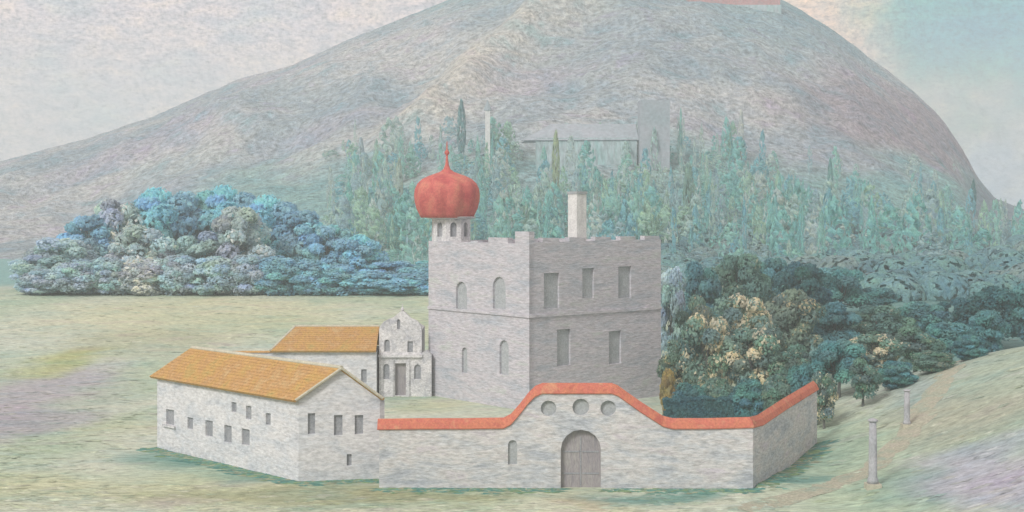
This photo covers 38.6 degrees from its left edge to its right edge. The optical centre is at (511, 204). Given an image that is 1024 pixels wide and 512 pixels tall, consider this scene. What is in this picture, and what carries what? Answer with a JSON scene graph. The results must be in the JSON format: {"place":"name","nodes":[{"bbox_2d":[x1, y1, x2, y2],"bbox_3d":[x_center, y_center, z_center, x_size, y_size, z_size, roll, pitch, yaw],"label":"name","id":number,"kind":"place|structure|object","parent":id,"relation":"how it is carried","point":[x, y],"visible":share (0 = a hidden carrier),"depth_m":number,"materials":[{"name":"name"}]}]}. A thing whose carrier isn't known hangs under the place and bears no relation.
{"place":"outdoors","nodes":[
{"label":"outdoors","id":0,"kind":"place"},
{"bbox_2d":[0,0,1023,267],"bbox_3d":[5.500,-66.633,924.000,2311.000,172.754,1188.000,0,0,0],"label":"mountain","id":1,"kind":"structure","parent":0,"point":[792,82],"depth_m":701.40,"materials":[{"name":"grey stone"}]},
{"bbox_2d":[357,137,364,173],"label":"poplar","id":2,"kind":"object","parent":1,"relation":"on","point":[360,148],"visible":0.62,"depth_m":580.07,"materials":[{"name":"green plant"}]},
{"bbox_2d":[395,157,402,195],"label":"poplar","id":3,"kind":"object","parent":1,"relation":"on","point":[399,182],"visible":0.68,"depth_m":498.31,"materials":[{"name":"green plant"}]},
{"bbox_2d":[456,99,465,155],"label":"poplar","id":4,"kind":"object","parent":1,"relation":"on","point":[462,124],"visible":0.98,"depth_m":572.05,"materials":[{"name":"green plant"}]},
{"bbox_2d":[483,100,491,169],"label":"campanile","id":5,"kind":"structure","parent":1,"relation":"on","point":[487,109],"depth_m":560.00,"materials":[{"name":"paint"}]},
{"bbox_2d":[552,129,559,185],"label":"poplar","id":6,"kind":"object","parent":1,"relation":"on","point":[555,173],"visible":0.94,"depth_m":506.26,"materials":[{"name":"green plant"}]},
{"bbox_2d":[521,124,638,170],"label":"hall","id":7,"kind":"structure","parent":1,"relation":"on","point":[606,141],"depth_m":560.00,"materials":[{"name":"grey stone"}]},
{"bbox_2d":[638,100,669,172],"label":"watchtower","id":8,"kind":"structure","parent":1,"relation":"on","point":[652,114],"depth_m":554.20,"materials":[{"name":"grey stone"}]},
{"bbox_2d":[321,107,1023,301],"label":"wood","id":9,"kind":"object","parent":1,"relation":"on","point":[827,232],"visible":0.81,"depth_m":433.08,"materials":[{"name":"green plant"}]},
{"bbox_2d":[683,161,694,219],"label":"poplar","id":10,"kind":"object","parent":1,"relation":"on","point":[688,190],"visible":0.76,"depth_m":458.00,"materials":[{"name":"green plant"}]},
{"bbox_2d":[686,0,780,13],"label":"summit house","id":11,"kind":"structure","parent":1,"relation":"on","point":[770,5],"depth_m":812.00,"materials":[{"name":"pink tile"}]},
{"bbox_2d":[738,109,743,159],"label":"poplar","id":12,"kind":"object","parent":1,"relation":"on","point":[741,130],"visible":0.73,"depth_m":578.43,"materials":[{"name":"green plant"}]},
{"bbox_2d":[827,157,832,186],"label":"poplar","id":13,"kind":"object","parent":1,"relation":"on","point":[830,170],"visible":0.42,"depth_m":520.54,"materials":[{"name":"green plant"}]},
{"bbox_2d":[970,179,976,212],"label":"poplar","id":14,"kind":"object","parent":1,"relation":"on","point":[973,187],"visible":0.59,"depth_m":612.39,"materials":[{"name":"green plant"}]},
{"bbox_2d":[0,245,1023,511],"bbox_3d":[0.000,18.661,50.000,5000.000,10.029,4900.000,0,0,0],"label":"ground","id":15,"kind":"structure","parent":0,"point":[900,481],"depth_m":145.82,"materials":[{"name":"green plant"}]},
{"bbox_2d":[7,255,56,279],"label":"round tree","id":16,"kind":"object","parent":15,"relation":"on","point":[19,268],"visible":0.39,"depth_m":294.42,"materials":[{"name":"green plant"}]},
{"bbox_2d":[13,269,60,294],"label":"bush","id":17,"kind":"object","parent":15,"relation":"on","point":[34,281],"visible":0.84,"depth_m":282.62,"materials":[{"name":"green plant"}]},
{"bbox_2d":[21,237,99,268],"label":"round tree","id":18,"kind":"object","parent":15,"relation":"on","point":[58,250],"visible":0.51,"depth_m":298.62,"materials":[{"name":"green plant"}]},
{"bbox_2d":[43,261,100,294],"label":"bush","id":19,"kind":"object","parent":15,"relation":"on","point":[72,277],"visible":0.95,"depth_m":281.98,"materials":[{"name":"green plant"}]},
{"bbox_2d":[55,214,114,261],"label":"round tree","id":20,"kind":"object","parent":15,"relation":"on","point":[99,232],"visible":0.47,"depth_m":309.30,"materials":[{"name":"blue plant"}]},
{"bbox_2d":[88,256,135,294],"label":"bush","id":21,"kind":"object","parent":15,"relation":"on","point":[107,275],"visible":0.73,"depth_m":282.88,"materials":[{"name":"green plant"}]},
{"bbox_2d":[84,198,156,247],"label":"round tree","id":22,"kind":"object","parent":15,"relation":"on","point":[114,210],"visible":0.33,"depth_m":314.64,"materials":[{"name":"grey plant"}]},
{"bbox_2d":[103,224,178,261],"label":"round tree","id":23,"kind":"object","parent":15,"relation":"on","point":[126,244],"visible":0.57,"depth_m":294.80,"materials":[{"name":"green plant"}]},
{"bbox_2d":[118,258,166,295],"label":"bush","id":24,"kind":"object","parent":15,"relation":"on","point":[144,273],"visible":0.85,"depth_m":282.23,"materials":[{"name":"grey plant"}]},
{"bbox_2d":[116,187,197,250],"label":"round tree","id":25,"kind":"object","parent":15,"relation":"on","point":[153,210],"visible":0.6,"depth_m":319.74,"materials":[{"name":"blue plant"}]},
{"bbox_2d":[155,253,205,295],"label":"bush","id":26,"kind":"object","parent":15,"relation":"on","point":[178,271],"visible":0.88,"depth_m":282.50,"materials":[{"name":"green plant"}]},
{"bbox_2d":[164,190,231,256],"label":"round tree","id":27,"kind":"object","parent":15,"relation":"on","point":[200,217],"visible":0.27,"depth_m":324.80,"materials":[{"name":"blue plant"}]},
{"bbox_2d":[173,230,227,258],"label":"round tree","id":28,"kind":"object","parent":15,"relation":"on","point":[191,247],"visible":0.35,"depth_m":295.44,"materials":[{"name":"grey plant"}]},
{"bbox_2d":[187,256,241,295],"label":"bush","id":29,"kind":"object","parent":15,"relation":"on","point":[213,270],"visible":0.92,"depth_m":282.11,"materials":[{"name":"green plant"}]},
{"bbox_2d":[191,184,255,240],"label":"round tree","id":30,"kind":"object","parent":15,"relation":"on","point":[241,199],"visible":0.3,"depth_m":329.21,"materials":[{"name":"blue plant"}]},
{"bbox_2d":[203,206,275,258],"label":"round tree","id":31,"kind":"object","parent":15,"relation":"on","point":[240,230],"visible":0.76,"depth_m":298.21,"materials":[{"name":"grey plant"}]},
{"bbox_2d":[223,253,264,295],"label":"bush","id":32,"kind":"object","parent":15,"relation":"on","point":[243,270],"visible":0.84,"depth_m":282.37,"materials":[{"name":"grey plant"}]},
{"bbox_2d":[237,351,272,355],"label":"yard wall","id":33,"kind":"structure","parent":15,"relation":"on","point":[268,353],"depth_m":179.05,"materials":[{"name":"stone"}]},
{"bbox_2d":[232,194,298,255],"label":"round tree","id":34,"kind":"object","parent":15,"relation":"on","point":[274,212],"visible":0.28,"depth_m":314.46,"materials":[{"name":"blue plant"}]},
{"bbox_2d":[150,346,384,480],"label":"farmhouse","id":35,"kind":"object","parent":15,"relation":"on","point":[295,419],"visible":0.96,"depth_m":127.11,"materials":[{"name":"paint"}]},
{"bbox_2d":[162,409,175,428],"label":"window","id":36,"kind":"structure","parent":35,"relation":"in","point":[170,412],"depth_m":138.87,"materials":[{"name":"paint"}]},
{"bbox_2d":[207,420,212,436],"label":"window","id":37,"kind":"structure","parent":35,"relation":"in","point":[209,423],"depth_m":133.91,"materials":[{"name":"grey glass"}]},
{"bbox_2d":[226,425,231,442],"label":"window","id":38,"kind":"structure","parent":35,"relation":"in","point":[228,428],"depth_m":131.64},
{"bbox_2d":[244,429,249,444],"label":"window","id":39,"kind":"structure","parent":35,"relation":"in","point":[246,432],"depth_m":129.41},
{"bbox_2d":[308,413,314,433],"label":"window","id":40,"kind":"structure","parent":35,"relation":"in","point":[311,416],"depth_m":123.79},
{"bbox_2d":[334,415,341,434],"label":"window","id":41,"kind":"structure","parent":35,"relation":"in","point":[337,418],"depth_m":124.18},
{"bbox_2d":[355,415,362,433],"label":"window","id":42,"kind":"structure","parent":35,"relation":"in","point":[358,418],"depth_m":124.48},
{"bbox_2d":[251,255,305,295],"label":"bush","id":43,"kind":"object","parent":15,"relation":"on","point":[277,270],"visible":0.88,"depth_m":282.35,"materials":[{"name":"blue plant"}]},
{"bbox_2d":[267,210,330,261],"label":"round tree","id":44,"kind":"object","parent":15,"relation":"on","point":[304,223],"visible":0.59,"depth_m":310.12,"materials":[{"name":"blue plant"}]},
{"bbox_2d":[283,258,333,295],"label":"bush","id":45,"kind":"object","parent":15,"relation":"on","point":[313,269],"visible":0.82,"depth_m":282.90,"materials":[{"name":"blue plant"}]},
{"bbox_2d":[269,325,379,392],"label":"outbuilding","id":46,"kind":"structure","parent":15,"relation":"on","point":[353,350],"depth_m":177.21,"materials":[{"name":"tile"}]},
{"bbox_2d":[361,369,366,382],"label":"window","id":47,"kind":"structure","parent":46,"relation":"in","point":[363,371],"depth_m":177.19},
{"bbox_2d":[301,224,352,265],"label":"round tree","id":48,"kind":"object","parent":15,"relation":"on","point":[316,248],"visible":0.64,"depth_m":306.83,"materials":[{"name":"blue plant"}]},
{"bbox_2d":[315,264,368,295],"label":"bush","id":49,"kind":"object","parent":15,"relation":"on","point":[339,277],"visible":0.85,"depth_m":282.19,"materials":[{"name":"blue plant"}]},
{"bbox_2d":[327,234,389,271],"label":"round tree","id":50,"kind":"object","parent":15,"relation":"on","point":[362,248],"visible":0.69,"depth_m":303.61,"materials":[{"name":"blue plant"}]},
{"bbox_2d":[346,271,388,294],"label":"bush","id":51,"kind":"object","parent":15,"relation":"on","point":[364,286],"visible":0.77,"depth_m":282.62,"materials":[{"name":"blue plant"}]},
{"bbox_2d":[358,261,410,273],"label":"round tree","id":52,"kind":"object","parent":15,"relation":"on","point":[385,267],"visible":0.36,"depth_m":299.87,"materials":[{"name":"blue plant"}]},
{"bbox_2d":[372,273,423,294],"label":"bush","id":53,"kind":"object","parent":15,"relation":"on","point":[394,284],"visible":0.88,"depth_m":282.52,"materials":[{"name":"blue plant"}]},
{"bbox_2d":[378,304,431,396],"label":"chapel","id":54,"kind":"structure","parent":15,"relation":"on","point":[405,362],"depth_m":178.00,"materials":[{"name":"grey stone"}]},
{"bbox_2d":[384,364,388,378],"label":"window","id":55,"kind":"structure","parent":54,"relation":"in","point":[386,367],"depth_m":178.18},
{"bbox_2d":[384,340,389,351],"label":"window","id":56,"kind":"structure","parent":54,"relation":"in","point":[387,343],"depth_m":178.18,"materials":[{"name":"white glass"}]},
{"bbox_2d":[395,363,405,394],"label":"door","id":57,"kind":"structure","parent":54,"relation":"in","point":[400,368],"depth_m":178.45,"materials":[{"name":"grey wood"}]},
{"bbox_2d":[414,365,420,378],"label":"window","id":58,"kind":"structure","parent":54,"relation":"in","point":[417,369],"depth_m":178.18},
{"bbox_2d":[389,260,428,273],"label":"round tree","id":59,"kind":"object","parent":15,"relation":"on","point":[409,267],"visible":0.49,"depth_m":297.06,"materials":[{"name":"blue plant"}]},
{"bbox_2d":[404,272,428,294],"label":"bush","id":60,"kind":"object","parent":15,"relation":"on","point":[422,289],"visible":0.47,"depth_m":282.77,"materials":[{"name":"blue plant"}]},
{"bbox_2d":[414,143,661,408],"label":"tower house","id":61,"kind":"structure","parent":15,"relation":"on","point":[513,323],"depth_m":172.31,"materials":[{"name":"grey stone"}]},
{"bbox_2d":[458,282,466,308],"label":"window","id":62,"kind":"structure","parent":61,"relation":"in","point":[462,289],"depth_m":174.82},
{"bbox_2d":[464,348,466,372],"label":"window","id":63,"kind":"structure","parent":61,"relation":"in","point":[465,350],"depth_m":174.35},
{"bbox_2d":[495,277,505,308],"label":"window","id":64,"kind":"structure","parent":61,"relation":"in","point":[500,288],"depth_m":169.36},
{"bbox_2d":[501,340,508,374],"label":"window","id":65,"kind":"structure","parent":61,"relation":"in","point":[504,348],"depth_m":168.72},
{"bbox_2d":[544,273,557,308],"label":"window","id":66,"kind":"structure","parent":61,"relation":"in","point":[550,279],"depth_m":167.43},
{"bbox_2d":[557,329,568,365],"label":"window","id":67,"kind":"structure","parent":61,"relation":"in","point":[562,334],"depth_m":168.62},
{"bbox_2d":[582,268,591,297],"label":"window","id":68,"kind":"structure","parent":61,"relation":"in","point":[586,272],"depth_m":171.09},
{"bbox_2d":[609,331,618,363],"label":"window","id":69,"kind":"structure","parent":61,"relation":"in","point":[613,335],"depth_m":173.84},
{"bbox_2d":[618,266,628,297],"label":"window","id":70,"kind":"structure","parent":61,"relation":"in","point":[623,271],"depth_m":174.91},
{"bbox_2d":[377,381,818,488],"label":"enclosure wall","id":71,"kind":"structure","parent":15,"relation":"on","point":[560,435],"depth_m":120.45,"materials":[{"name":"stone"}]},
{"bbox_2d":[659,368,674,414],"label":"tree","id":72,"kind":"object","parent":15,"relation":"on","point":[666,388],"visible":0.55,"depth_m":157.54,"materials":[{"name":"yellow plant"}]},
{"bbox_2d":[661,266,685,356],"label":"round tree","id":73,"kind":"object","parent":15,"relation":"on","point":[670,282],"visible":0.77,"depth_m":204.99,"materials":[{"name":"green plant"}]},
{"bbox_2d":[656,339,698,391],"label":"broadleaf tree","id":74,"kind":"object","parent":15,"relation":"on","point":[670,359],"visible":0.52,"depth_m":171.81,"materials":[{"name":"green plant"}]},
{"bbox_2d":[671,382,706,397],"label":"shrub","id":75,"kind":"object","parent":15,"relation":"on","point":[689,390],"visible":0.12,"depth_m":151.16,"materials":[{"name":"green plant"}]},
{"bbox_2d":[674,295,715,376],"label":"broadleaf tree","id":76,"kind":"object","parent":15,"relation":"on","point":[704,309],"visible":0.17,"depth_m":189.51,"materials":[{"name":"green plant"}]},
{"bbox_2d":[662,395,733,417],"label":"hedge","id":77,"kind":"object","parent":15,"relation":"on","point":[707,406],"visible":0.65,"depth_m":145.25,"materials":[{"name":"green plant"}]},
{"bbox_2d":[683,261,723,321],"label":"broadleaf tree","id":78,"kind":"object","parent":15,"relation":"on","point":[701,283],"visible":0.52,"depth_m":212.46,"materials":[{"name":"green plant"}]},
{"bbox_2d":[675,312,735,386],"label":"broadleaf tree","id":79,"kind":"object","parent":15,"relation":"on","point":[700,340],"visible":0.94,"depth_m":168.94,"materials":[{"name":"green plant"}]},
{"bbox_2d":[702,376,733,397],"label":"shrub","id":80,"kind":"object","parent":15,"relation":"on","point":[716,387],"visible":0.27,"depth_m":153.16,"materials":[{"name":"green plant"}]},
{"bbox_2d":[709,252,775,314],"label":"broadleaf tree","id":81,"kind":"object","parent":15,"relation":"on","point":[731,272],"visible":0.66,"depth_m":224.47,"materials":[{"name":"green plant"}]},
{"bbox_2d":[712,293,782,361],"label":"broadleaf tree","id":82,"kind":"object","parent":15,"relation":"on","point":[736,317],"visible":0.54,"depth_m":190.09,"materials":[{"name":"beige plant"}]},
{"bbox_2d":[728,377,766,416],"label":"shrub","id":83,"kind":"object","parent":15,"relation":"on","point":[748,401],"visible":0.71,"depth_m":149.53,"materials":[{"name":"green plant"}]},
{"bbox_2d":[721,327,782,388],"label":"broadleaf tree","id":84,"kind":"object","parent":15,"relation":"on","point":[760,353],"visible":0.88,"depth_m":166.15,"materials":[{"name":"green plant"}]},
{"bbox_2d":[754,257,788,302],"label":"broadleaf tree","id":85,"kind":"object","parent":15,"relation":"on","point":[770,267],"visible":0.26,"depth_m":234.73,"materials":[{"name":"green plant"}]},
{"bbox_2d":[760,373,791,411],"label":"shrub","id":86,"kind":"object","parent":15,"relation":"on","point":[776,389],"visible":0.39,"depth_m":149.00,"materials":[{"name":"green plant"}]},
{"bbox_2d":[766,343,811,379],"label":"broadleaf tree","id":87,"kind":"object","parent":15,"relation":"on","point":[791,356],"visible":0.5,"depth_m":164.85,"materials":[{"name":"green plant"}]},
{"bbox_2d":[764,288,826,352],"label":"broadleaf tree","id":88,"kind":"object","parent":15,"relation":"on","point":[793,312],"visible":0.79,"depth_m":195.70,"materials":[{"name":"green plant"}]},
{"bbox_2d":[785,362,819,423],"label":"shrub","id":89,"kind":"object","parent":15,"relation":"on","point":[798,377],"visible":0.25,"depth_m":149.19,"materials":[{"name":"green plant"}]},
{"bbox_2d":[771,261,836,334],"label":"broadleaf tree","id":90,"kind":"object","parent":15,"relation":"on","point":[796,273],"visible":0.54,"depth_m":225.00,"materials":[{"name":"green plant"}]},
{"bbox_2d":[807,372,838,428],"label":"broadleaf tree","id":91,"kind":"object","parent":15,"relation":"on","point":[827,397],"visible":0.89,"depth_m":146.20,"materials":[{"name":"green plant"}]},
{"bbox_2d":[807,301,862,349],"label":"broadleaf tree","id":92,"kind":"object","parent":15,"relation":"on","point":[833,322],"visible":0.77,"depth_m":200.35,"materials":[{"name":"green plant"}]},
{"bbox_2d":[810,339,869,397],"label":"broadleaf tree","id":93,"kind":"object","parent":15,"relation":"on","point":[829,356],"visible":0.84,"depth_m":161.08,"materials":[{"name":"green plant"}]},
{"bbox_2d":[810,266,870,305],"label":"broadleaf tree","id":94,"kind":"object","parent":15,"relation":"on","point":[848,285],"visible":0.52,"depth_m":235.87,"materials":[{"name":"green plant"}]},
{"bbox_2d":[849,358,883,406],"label":"broadleaf tree","id":95,"kind":"object","parent":15,"relation":"on","point":[866,385],"visible":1,"depth_m":151.21,"materials":[{"name":"green plant"}]},
{"bbox_2d":[843,287,900,307],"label":"broadleaf tree","id":96,"kind":"object","parent":15,"relation":"on","point":[882,296],"visible":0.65,"depth_m":239.97,"materials":[{"name":"green plant"}]},
{"bbox_2d":[864,418,881,490],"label":"stone column","id":97,"kind":"structure","parent":15,"relation":"on","point":[872,483],"depth_m":117.21,"materials":[{"name":"grey stone"}]},
{"bbox_2d":[850,333,904,370],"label":"broadleaf tree","id":98,"kind":"object","parent":15,"relation":"on","point":[885,346],"visible":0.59,"depth_m":164.42,"materials":[{"name":"green plant"}]},
{"bbox_2d":[850,305,919,355],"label":"broadleaf tree","id":99,"kind":"object","parent":15,"relation":"on","point":[886,317],"visible":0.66,"depth_m":203.65,"materials":[{"name":"green plant"}]},
{"bbox_2d":[877,360,918,389],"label":"shrub","id":100,"kind":"object","parent":15,"relation":"on","point":[897,375],"visible":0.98,"depth_m":154.76,"materials":[{"name":"green plant"}]},
{"bbox_2d":[900,389,912,428],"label":"stone column","id":101,"kind":"structure","parent":15,"relation":"on","point":[906,423],"depth_m":136.26,"materials":[{"name":"grey stone"}]},
{"bbox_2d":[894,326,945,371],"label":"broadleaf tree","id":102,"kind":"object","parent":15,"relation":"on","point":[909,335],"visible":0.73,"depth_m":168.75,"materials":[{"name":"green plant"}]},
{"bbox_2d":[892,301,953,342],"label":"broadleaf tree","id":103,"kind":"object","parent":15,"relation":"on","point":[924,314],"visible":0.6,"depth_m":205.78,"materials":[{"name":"green plant"}]},
{"bbox_2d":[911,350,956,372],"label":"shrub","id":104,"kind":"object","parent":15,"relation":"on","point":[929,360],"visible":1,"depth_m":156.72,"materials":[{"name":"green plant"}]},
{"bbox_2d":[919,321,982,360],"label":"broadleaf tree","id":105,"kind":"object","parent":15,"relation":"on","point":[941,331],"visible":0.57,"depth_m":172.29,"materials":[{"name":"green plant"}]},
{"bbox_2d":[935,297,973,333],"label":"broadleaf tree","id":106,"kind":"object","parent":15,"relation":"on","point":[946,305],"visible":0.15,"depth_m":210.95,"materials":[{"name":"green plant"}]},
{"bbox_2d":[950,334,988,360],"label":"shrub","id":107,"kind":"object","parent":15,"relation":"on","point":[966,347],"visible":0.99,"depth_m":158.94,"materials":[{"name":"green plant"}]},
{"bbox_2d":[966,310,1009,352],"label":"broadleaf tree","id":108,"kind":"object","parent":15,"relation":"on","point":[986,325],"visible":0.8,"depth_m":176.72,"materials":[{"name":"green plant"}]},
{"bbox_2d":[954,285,1023,340],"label":"broadleaf tree","id":109,"kind":"object","parent":15,"relation":"on","point":[988,297],"visible":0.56,"depth_m":205.91,"materials":[{"name":"green plant"}]},
{"bbox_2d":[1001,283,1023,340],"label":"broadleaf tree","id":110,"kind":"object","parent":15,"relation":"on","point":[1016,311],"visible":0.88,"depth_m":205.29,"materials":[{"name":"green plant"}]},
{"bbox_2d":[0,0,1023,208],"label":"sky","id":111,"kind":"structure","parent":0,"point":[71,70],"materials":[{"name":"white"}]},
{"bbox_2d":[727,360,965,511],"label":"path","id":112,"kind":"structure","parent":0,"point":[921,409],"depth_m":129.91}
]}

